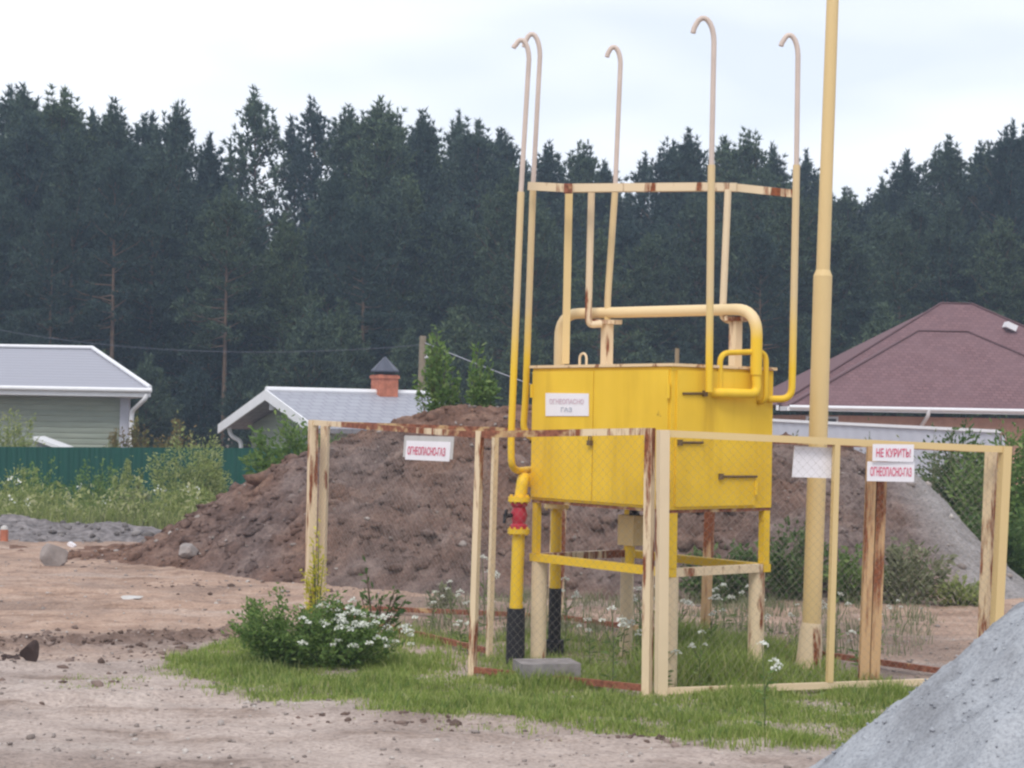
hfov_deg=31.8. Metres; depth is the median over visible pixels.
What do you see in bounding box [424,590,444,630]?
umbel flower
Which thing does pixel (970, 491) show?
green bush
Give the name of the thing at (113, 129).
pine tree
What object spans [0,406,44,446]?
garden shrub
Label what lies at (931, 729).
loose gravel
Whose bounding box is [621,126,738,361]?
pine tree
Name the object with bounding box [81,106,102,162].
pine tree
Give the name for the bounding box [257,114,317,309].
pine tree
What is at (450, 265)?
pine tree
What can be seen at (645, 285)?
pine tree
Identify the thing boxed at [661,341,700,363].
pine tree
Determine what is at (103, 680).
grass
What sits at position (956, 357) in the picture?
brick house
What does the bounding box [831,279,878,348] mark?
pine tree
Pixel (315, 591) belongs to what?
yellow weed
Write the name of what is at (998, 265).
pine tree
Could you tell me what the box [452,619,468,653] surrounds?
umbel flower
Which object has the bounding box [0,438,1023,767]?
ground
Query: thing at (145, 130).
pine tree
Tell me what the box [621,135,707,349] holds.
pine tree
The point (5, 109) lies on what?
pine tree
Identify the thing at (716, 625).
umbel flower
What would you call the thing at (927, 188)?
pine tree
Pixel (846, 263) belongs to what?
pine tree
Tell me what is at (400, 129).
pine tree
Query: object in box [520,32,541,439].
vent pipe
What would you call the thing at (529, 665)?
concrete block
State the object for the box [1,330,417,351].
overhead cable
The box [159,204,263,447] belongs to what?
pine tree
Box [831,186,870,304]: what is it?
pine tree
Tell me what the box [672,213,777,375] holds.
pine tree
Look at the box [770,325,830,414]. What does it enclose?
pine tree
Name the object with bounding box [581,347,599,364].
pine tree
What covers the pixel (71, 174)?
pine tree
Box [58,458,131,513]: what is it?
meadow bush
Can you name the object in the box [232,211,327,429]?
pine tree
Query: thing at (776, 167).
pine tree
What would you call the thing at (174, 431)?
garden shrub
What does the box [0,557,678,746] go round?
dirt crumbs
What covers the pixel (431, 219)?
pine tree
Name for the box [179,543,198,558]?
stone
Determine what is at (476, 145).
pine tree
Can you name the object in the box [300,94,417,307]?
pine tree
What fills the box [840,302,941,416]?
pine tree
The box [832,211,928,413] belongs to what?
pine tree
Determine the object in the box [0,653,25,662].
dirt crumbs
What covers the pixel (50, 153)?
pine tree
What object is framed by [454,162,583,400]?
pine tree
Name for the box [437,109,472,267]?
pine tree
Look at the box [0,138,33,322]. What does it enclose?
pine tree
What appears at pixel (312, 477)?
wire fence
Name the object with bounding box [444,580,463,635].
umbel flower
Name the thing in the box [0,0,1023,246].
sky
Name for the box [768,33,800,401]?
vent pipe
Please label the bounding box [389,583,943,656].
dry grass
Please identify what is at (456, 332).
pine tree
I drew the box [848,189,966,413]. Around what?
pine tree
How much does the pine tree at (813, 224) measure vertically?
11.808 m
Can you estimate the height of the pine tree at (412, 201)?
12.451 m
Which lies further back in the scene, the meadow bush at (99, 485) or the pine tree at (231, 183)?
the pine tree at (231, 183)
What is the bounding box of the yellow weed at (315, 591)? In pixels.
[300,518,329,615]
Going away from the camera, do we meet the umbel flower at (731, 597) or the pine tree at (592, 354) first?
the umbel flower at (731, 597)
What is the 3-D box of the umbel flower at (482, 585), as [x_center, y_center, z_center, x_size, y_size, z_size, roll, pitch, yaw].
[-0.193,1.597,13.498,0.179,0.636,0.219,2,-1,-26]
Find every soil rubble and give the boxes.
[18,405,910,600]
[101,410,859,593]
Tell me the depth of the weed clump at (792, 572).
16.46 m
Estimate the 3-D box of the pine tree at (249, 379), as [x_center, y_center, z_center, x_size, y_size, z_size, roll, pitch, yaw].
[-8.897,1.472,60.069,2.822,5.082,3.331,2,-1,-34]
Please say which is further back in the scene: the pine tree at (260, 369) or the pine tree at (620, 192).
the pine tree at (620, 192)
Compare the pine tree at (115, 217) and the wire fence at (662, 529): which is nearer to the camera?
the wire fence at (662, 529)
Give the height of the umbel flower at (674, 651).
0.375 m
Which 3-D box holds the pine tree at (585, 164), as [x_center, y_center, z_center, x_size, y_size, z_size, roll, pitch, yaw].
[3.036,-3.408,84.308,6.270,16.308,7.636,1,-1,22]
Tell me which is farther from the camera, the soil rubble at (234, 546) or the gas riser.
the soil rubble at (234, 546)
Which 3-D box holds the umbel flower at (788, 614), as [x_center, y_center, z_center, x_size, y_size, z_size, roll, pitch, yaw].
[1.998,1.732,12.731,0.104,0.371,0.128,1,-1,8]
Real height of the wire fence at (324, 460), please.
1.643 m
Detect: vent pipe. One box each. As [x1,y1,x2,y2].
[508,38,530,473]
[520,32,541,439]
[604,45,622,319]
[690,16,716,391]
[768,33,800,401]
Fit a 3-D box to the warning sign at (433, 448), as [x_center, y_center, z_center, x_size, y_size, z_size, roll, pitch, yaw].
[-0.615,0.469,13.114,0.017,0.184,0.839,2,-1,-28]
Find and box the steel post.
[858,447,887,680]
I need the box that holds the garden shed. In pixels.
[33,436,72,446]
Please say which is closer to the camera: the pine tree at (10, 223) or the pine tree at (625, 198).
the pine tree at (10, 223)
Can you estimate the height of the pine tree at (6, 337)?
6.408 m
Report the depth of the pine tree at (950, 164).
76.19 m
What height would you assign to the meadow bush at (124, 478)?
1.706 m
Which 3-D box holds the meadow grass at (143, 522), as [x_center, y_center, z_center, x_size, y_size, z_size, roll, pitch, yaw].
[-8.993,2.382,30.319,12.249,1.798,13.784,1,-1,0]
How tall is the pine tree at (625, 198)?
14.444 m
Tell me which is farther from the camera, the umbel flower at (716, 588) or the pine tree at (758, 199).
the pine tree at (758, 199)
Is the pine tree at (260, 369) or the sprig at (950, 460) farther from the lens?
the pine tree at (260, 369)
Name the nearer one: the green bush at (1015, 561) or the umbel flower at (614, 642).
the umbel flower at (614, 642)
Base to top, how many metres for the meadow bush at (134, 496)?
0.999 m
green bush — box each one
[238,408,346,481]
[914,417,1016,517]
[942,415,1023,553]
[962,500,1023,578]
[1009,442,1023,550]
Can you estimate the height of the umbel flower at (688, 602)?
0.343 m
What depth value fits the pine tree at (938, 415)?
60.91 m
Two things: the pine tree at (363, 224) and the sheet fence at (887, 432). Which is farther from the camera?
the pine tree at (363, 224)
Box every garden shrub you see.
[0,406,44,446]
[103,426,129,446]
[127,411,149,447]
[150,410,197,447]
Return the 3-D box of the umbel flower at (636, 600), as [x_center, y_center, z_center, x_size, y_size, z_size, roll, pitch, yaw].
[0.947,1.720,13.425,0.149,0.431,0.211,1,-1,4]
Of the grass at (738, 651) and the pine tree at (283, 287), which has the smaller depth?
the grass at (738, 651)
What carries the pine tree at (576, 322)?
on the ground at (354, 742)
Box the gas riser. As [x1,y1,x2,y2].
[503,473,529,663]
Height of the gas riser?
1.332 m
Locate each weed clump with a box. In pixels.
[679,538,771,603]
[739,516,828,600]
[822,543,887,603]
[861,535,959,606]
[923,573,978,606]
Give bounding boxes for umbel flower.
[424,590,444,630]
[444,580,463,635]
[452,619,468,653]
[462,600,469,621]
[478,555,500,633]
[561,576,581,645]
[577,618,597,666]
[598,605,629,691]
[616,617,634,656]
[631,629,641,660]
[633,586,641,631]
[668,649,681,684]
[678,599,693,622]
[687,629,711,684]
[707,597,725,639]
[711,587,722,622]
[712,583,736,632]
[739,585,765,632]
[753,640,782,729]
[764,614,772,636]
[787,603,798,645]
[822,592,851,659]
[846,618,859,667]
[887,599,902,638]
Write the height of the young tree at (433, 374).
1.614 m
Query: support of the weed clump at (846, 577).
on the ground at (354, 742)
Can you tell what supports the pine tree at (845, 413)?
on the ground at (354, 742)
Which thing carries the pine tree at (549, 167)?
on the ground at (354, 742)
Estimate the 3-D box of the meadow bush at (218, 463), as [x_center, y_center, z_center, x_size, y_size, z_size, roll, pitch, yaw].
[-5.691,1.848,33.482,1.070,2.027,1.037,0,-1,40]
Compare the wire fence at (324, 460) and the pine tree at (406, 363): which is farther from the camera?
the pine tree at (406, 363)
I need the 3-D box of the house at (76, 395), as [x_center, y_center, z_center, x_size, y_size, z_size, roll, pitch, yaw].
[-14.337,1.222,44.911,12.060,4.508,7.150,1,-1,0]
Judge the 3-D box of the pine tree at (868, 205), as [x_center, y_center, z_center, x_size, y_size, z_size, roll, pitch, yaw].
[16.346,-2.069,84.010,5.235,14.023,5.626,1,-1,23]
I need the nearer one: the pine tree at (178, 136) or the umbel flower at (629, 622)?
the umbel flower at (629, 622)
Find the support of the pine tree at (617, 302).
on the ground at (354, 742)
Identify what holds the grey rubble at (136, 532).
on the rubble heap at (104, 533)
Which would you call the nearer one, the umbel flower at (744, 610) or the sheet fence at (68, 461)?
the umbel flower at (744, 610)
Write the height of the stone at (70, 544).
0.070 m
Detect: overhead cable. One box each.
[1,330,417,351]
[426,343,522,381]
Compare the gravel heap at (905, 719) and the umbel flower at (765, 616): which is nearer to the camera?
the gravel heap at (905, 719)
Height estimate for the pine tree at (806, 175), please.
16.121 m
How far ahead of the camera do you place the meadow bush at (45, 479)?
32.90 m
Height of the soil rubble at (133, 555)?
1.860 m
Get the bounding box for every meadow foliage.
[0,475,214,524]
[4,476,199,507]
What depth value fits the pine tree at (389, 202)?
67.60 m
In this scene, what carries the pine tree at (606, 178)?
on the ground at (354, 742)
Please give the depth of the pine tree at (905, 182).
79.81 m
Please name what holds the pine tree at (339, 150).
on the ground at (354, 742)
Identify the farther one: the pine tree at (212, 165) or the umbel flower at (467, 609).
the pine tree at (212, 165)
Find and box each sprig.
[929,422,942,490]
[946,429,959,481]
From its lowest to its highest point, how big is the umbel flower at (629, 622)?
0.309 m
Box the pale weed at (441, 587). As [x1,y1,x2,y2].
[425,580,455,608]
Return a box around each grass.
[0,496,189,528]
[44,674,149,688]
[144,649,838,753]
[150,633,919,750]
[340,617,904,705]
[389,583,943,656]
[617,609,811,691]
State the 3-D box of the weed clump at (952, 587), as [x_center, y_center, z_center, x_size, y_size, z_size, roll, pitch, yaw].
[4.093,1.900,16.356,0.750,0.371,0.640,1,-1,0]
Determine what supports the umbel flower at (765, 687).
on the ground at (354, 742)
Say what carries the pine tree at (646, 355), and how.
on the ground at (354, 742)
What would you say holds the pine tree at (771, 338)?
on the ground at (354, 742)
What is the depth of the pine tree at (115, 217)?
61.34 m
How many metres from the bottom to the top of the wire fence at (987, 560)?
1.612 m
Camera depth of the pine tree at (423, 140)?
74.95 m
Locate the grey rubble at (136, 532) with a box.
[0,514,154,542]
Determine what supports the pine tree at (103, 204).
on the ground at (354, 742)
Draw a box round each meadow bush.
[0,459,50,510]
[7,456,73,507]
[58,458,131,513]
[107,455,144,502]
[113,483,168,517]
[139,421,227,507]
[161,478,215,524]
[181,429,232,499]
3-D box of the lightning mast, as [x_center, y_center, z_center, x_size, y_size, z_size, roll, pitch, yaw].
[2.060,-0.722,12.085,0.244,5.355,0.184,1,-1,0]
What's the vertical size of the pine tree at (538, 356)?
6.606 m
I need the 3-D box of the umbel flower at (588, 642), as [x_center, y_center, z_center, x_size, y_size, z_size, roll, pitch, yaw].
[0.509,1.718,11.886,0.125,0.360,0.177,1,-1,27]
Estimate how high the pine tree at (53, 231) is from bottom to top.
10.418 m
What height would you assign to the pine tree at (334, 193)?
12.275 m
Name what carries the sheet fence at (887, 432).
on the ground at (354, 742)
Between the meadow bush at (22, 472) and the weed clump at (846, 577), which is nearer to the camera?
the weed clump at (846, 577)
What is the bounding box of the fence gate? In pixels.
[468,428,655,697]
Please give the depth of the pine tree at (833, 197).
87.85 m
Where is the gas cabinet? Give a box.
[528,348,776,686]
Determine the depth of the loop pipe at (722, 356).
11.38 m
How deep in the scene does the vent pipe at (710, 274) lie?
11.10 m
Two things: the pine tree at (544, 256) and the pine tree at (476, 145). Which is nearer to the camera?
the pine tree at (544, 256)
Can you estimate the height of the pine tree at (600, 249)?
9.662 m
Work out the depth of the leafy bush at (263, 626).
11.63 m
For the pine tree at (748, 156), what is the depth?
77.81 m
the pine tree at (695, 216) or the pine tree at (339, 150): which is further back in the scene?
the pine tree at (339, 150)
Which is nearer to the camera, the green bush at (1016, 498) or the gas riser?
the gas riser
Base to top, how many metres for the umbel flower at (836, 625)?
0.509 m
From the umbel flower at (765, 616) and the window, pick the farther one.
the window
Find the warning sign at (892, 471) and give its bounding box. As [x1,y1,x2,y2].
[867,461,913,481]
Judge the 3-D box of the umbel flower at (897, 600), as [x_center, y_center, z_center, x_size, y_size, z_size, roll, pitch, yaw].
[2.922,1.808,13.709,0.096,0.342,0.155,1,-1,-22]
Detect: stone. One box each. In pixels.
[67,542,76,546]
[121,595,143,598]
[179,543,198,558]
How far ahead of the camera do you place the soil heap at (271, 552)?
18.12 m
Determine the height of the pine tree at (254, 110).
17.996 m
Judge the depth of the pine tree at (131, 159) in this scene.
69.38 m
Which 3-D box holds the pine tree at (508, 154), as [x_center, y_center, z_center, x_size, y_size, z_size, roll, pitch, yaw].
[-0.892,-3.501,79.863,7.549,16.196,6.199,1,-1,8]
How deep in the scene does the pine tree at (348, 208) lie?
68.11 m
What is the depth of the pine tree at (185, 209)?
65.88 m
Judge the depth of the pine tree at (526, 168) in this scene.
81.98 m
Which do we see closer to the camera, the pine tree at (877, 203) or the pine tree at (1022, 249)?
the pine tree at (1022, 249)
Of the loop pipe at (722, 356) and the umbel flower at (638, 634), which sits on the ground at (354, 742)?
the umbel flower at (638, 634)
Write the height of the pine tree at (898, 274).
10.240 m
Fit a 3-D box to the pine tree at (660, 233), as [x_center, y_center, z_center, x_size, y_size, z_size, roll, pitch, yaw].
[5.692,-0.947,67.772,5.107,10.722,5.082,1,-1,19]
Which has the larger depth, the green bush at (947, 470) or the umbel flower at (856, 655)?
the green bush at (947, 470)
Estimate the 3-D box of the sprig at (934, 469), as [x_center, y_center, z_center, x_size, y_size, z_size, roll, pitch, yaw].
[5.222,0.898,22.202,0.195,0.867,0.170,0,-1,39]
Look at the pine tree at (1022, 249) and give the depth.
65.94 m
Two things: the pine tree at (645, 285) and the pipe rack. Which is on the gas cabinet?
the pipe rack
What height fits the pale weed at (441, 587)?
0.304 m
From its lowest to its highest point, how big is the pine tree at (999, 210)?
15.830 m
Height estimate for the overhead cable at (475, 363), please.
2.760 m
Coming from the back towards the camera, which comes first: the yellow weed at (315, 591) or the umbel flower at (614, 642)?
the yellow weed at (315, 591)
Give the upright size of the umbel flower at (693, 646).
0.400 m
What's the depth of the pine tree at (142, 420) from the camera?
58.13 m
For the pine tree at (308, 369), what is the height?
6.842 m
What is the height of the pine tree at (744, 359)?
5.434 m
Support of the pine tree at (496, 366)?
on the ground at (354, 742)
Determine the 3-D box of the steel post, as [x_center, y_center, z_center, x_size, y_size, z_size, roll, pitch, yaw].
[2.272,1.171,11.330,0.163,1.552,0.053,1,-1,0]
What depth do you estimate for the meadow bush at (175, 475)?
32.96 m
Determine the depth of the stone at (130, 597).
15.56 m
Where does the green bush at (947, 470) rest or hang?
on the ground at (354, 742)
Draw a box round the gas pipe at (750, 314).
[544,304,762,656]
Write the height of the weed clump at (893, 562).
0.726 m
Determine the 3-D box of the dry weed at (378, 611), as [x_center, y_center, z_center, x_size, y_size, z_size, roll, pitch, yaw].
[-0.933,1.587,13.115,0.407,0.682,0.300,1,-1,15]
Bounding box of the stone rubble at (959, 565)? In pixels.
[69,404,1012,598]
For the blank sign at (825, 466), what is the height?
0.197 m
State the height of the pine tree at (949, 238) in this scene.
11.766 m
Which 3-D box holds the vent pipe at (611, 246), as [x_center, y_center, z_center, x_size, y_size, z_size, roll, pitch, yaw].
[0.677,-1.363,12.226,0.124,1.887,0.045,1,-1,0]
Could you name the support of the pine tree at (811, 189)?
on the ground at (354, 742)
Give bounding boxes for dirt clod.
[19,640,38,661]
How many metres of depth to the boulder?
18.73 m
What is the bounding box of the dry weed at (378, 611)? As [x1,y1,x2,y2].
[355,555,411,636]
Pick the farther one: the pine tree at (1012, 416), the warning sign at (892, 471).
the pine tree at (1012, 416)
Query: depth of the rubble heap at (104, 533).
22.87 m
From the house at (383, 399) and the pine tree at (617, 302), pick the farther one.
the pine tree at (617, 302)
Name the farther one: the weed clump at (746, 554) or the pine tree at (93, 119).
the pine tree at (93, 119)
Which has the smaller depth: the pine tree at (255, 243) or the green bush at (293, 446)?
the green bush at (293, 446)
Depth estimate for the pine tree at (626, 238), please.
69.73 m
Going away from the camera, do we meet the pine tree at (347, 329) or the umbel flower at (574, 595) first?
the umbel flower at (574, 595)
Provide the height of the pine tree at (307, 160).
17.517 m
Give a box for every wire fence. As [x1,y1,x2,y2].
[304,420,498,656]
[316,421,550,620]
[561,442,997,672]
[654,430,1011,695]
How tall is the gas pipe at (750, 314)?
2.454 m
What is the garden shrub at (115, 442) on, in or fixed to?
on the ground at (354, 742)
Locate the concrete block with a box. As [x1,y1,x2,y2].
[513,658,580,682]
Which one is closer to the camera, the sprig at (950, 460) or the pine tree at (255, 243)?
the sprig at (950, 460)
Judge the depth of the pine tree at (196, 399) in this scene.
61.34 m
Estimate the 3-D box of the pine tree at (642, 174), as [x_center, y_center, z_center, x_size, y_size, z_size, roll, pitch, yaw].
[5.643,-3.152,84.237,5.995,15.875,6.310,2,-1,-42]
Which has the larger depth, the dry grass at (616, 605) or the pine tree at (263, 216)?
the pine tree at (263, 216)
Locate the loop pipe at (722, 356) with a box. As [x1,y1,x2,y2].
[717,349,768,404]
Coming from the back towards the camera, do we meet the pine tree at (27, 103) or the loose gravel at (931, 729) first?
the pine tree at (27, 103)
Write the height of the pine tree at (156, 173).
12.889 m
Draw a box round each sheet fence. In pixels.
[0,447,292,506]
[772,419,1004,478]
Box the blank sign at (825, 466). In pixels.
[792,446,831,477]
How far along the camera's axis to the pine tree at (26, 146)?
67.75 m
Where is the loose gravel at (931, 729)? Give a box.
[817,605,1023,767]
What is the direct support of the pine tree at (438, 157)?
on the ground at (354, 742)
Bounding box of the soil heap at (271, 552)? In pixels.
[6,404,1023,601]
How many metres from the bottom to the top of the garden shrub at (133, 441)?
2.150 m
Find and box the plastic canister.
[0,525,7,541]
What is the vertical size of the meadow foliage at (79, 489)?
1.661 m
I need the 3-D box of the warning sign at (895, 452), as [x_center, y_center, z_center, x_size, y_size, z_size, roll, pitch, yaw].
[2.356,0.426,11.119,0.298,0.109,0.006,1,-1,-21]
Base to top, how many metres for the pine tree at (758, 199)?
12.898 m
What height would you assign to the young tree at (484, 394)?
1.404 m
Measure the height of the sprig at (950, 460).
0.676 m
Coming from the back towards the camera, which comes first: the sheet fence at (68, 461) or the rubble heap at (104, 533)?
the sheet fence at (68, 461)
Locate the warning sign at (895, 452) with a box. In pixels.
[872,444,913,461]
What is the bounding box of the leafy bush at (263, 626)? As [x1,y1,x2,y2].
[221,582,380,668]
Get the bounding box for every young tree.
[412,325,461,412]
[450,341,502,406]
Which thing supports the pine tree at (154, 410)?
on the ground at (354, 742)
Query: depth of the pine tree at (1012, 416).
58.52 m
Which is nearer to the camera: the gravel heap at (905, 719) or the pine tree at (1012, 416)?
the gravel heap at (905, 719)
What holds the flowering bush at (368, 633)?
on the ground at (354, 742)
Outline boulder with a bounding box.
[40,543,67,565]
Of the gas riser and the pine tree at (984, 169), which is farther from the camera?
the pine tree at (984, 169)
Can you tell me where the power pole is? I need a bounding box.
[418,336,427,390]
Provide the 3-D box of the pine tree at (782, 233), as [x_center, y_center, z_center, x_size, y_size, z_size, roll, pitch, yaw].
[9.601,-1.500,65.498,6.406,11.929,6.458,1,-1,19]
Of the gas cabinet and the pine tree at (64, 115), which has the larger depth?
the pine tree at (64, 115)
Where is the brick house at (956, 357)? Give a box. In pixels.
[773,302,1023,509]
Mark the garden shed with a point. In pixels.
(49, 442)
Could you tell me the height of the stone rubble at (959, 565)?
1.822 m
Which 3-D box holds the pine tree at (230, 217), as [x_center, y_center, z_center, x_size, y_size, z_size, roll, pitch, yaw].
[-10.042,-1.432,61.416,3.719,10.912,3.681,0,-1,45]
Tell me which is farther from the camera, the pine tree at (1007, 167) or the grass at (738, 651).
the pine tree at (1007, 167)
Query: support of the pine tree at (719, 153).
on the ground at (354, 742)
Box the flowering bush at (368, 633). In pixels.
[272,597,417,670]
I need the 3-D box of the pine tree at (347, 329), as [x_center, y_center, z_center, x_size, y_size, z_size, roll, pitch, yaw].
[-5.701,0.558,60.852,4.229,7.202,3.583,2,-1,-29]
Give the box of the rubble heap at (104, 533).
[0,514,161,541]
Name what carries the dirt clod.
on the ground at (354, 742)
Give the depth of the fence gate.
10.99 m
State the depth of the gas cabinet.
11.42 m
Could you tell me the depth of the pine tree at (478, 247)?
68.22 m
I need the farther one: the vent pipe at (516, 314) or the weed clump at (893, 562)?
the weed clump at (893, 562)
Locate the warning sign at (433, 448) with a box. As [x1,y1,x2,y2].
[403,435,453,460]
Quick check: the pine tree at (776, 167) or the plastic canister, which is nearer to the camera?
the plastic canister
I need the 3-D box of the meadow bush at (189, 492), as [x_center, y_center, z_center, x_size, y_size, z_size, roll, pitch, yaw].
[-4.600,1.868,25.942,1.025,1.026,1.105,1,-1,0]
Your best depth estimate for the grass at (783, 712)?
10.30 m
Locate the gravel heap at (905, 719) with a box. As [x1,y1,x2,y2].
[809,601,1023,767]
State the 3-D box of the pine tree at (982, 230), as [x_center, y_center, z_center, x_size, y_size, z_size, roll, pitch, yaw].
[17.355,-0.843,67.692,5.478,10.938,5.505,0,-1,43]
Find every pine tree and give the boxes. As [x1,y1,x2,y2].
[0,81,43,216]
[0,82,38,173]
[0,83,134,350]
[0,110,76,334]
[0,124,160,367]
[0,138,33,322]
[0,173,47,340]
[0,315,29,344]
[1,196,95,348]
[2,127,119,363]
[40,95,181,389]
[51,146,172,359]
[53,142,175,416]
[69,141,189,389]
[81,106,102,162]
[86,144,227,439]
[100,349,150,429]
[118,181,233,444]
[125,109,183,306]
[130,352,186,447]
[132,98,220,434]
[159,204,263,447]
[163,359,234,447]
[169,184,280,447]
[172,130,258,432]
[175,195,304,444]
[207,354,273,447]
[218,82,314,347]
[219,240,305,445]
[220,163,266,344]
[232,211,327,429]
[236,206,273,361]
[242,300,365,400]
[253,164,381,384]
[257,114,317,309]
[259,95,336,309]
[298,102,368,316]
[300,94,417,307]
[311,194,412,372]
[318,295,389,388]
[319,196,396,365]
[349,174,440,388]
[353,173,453,387]
[364,107,476,388]
[373,325,463,403]
[384,107,432,197]
[390,200,485,372]
[400,200,503,389]
[421,303,499,404]
[426,141,448,213]
[434,116,553,355]
[435,212,542,371]
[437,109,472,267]
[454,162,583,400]
[457,346,518,406]
[474,202,594,378]
[477,127,563,308]
[495,318,553,404]
[515,158,557,301]
[529,140,586,308]
[541,239,600,364]
[552,139,622,281]
[562,228,647,363]
[570,238,633,361]
[577,158,628,304]
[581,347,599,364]
[595,215,670,354]
[595,230,717,363]
[600,168,626,207]
[613,219,719,363]
[615,337,665,363]
[616,150,670,305]
[618,192,639,225]
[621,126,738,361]
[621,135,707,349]
[648,193,765,364]
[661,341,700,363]
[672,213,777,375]
[691,125,834,350]
[693,134,739,243]
[713,168,811,413]
[719,220,805,372]
[722,181,846,409]
[742,355,774,414]
[758,141,789,196]
[762,220,888,364]
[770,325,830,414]
[774,198,851,346]
[788,149,856,276]
[802,168,835,346]
[828,344,878,415]
[830,148,929,345]
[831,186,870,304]
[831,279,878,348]
[832,192,840,232]
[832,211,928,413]
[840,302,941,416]
[847,176,909,297]
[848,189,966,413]
[850,193,875,275]
[859,216,932,339]
[870,142,953,298]
[900,413,983,417]
[901,194,986,315]
[910,133,997,309]
[944,117,1023,306]
[945,310,1023,418]
[955,215,1023,416]
[958,139,1003,234]
[958,217,998,308]
[973,134,1023,256]
[993,221,1023,324]
[1001,415,1023,418]
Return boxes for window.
[806,416,837,421]
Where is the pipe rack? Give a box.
[527,182,791,365]
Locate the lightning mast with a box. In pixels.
[796,0,838,668]
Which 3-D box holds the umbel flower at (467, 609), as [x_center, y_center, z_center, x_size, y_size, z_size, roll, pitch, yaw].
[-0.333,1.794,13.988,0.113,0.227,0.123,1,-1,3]

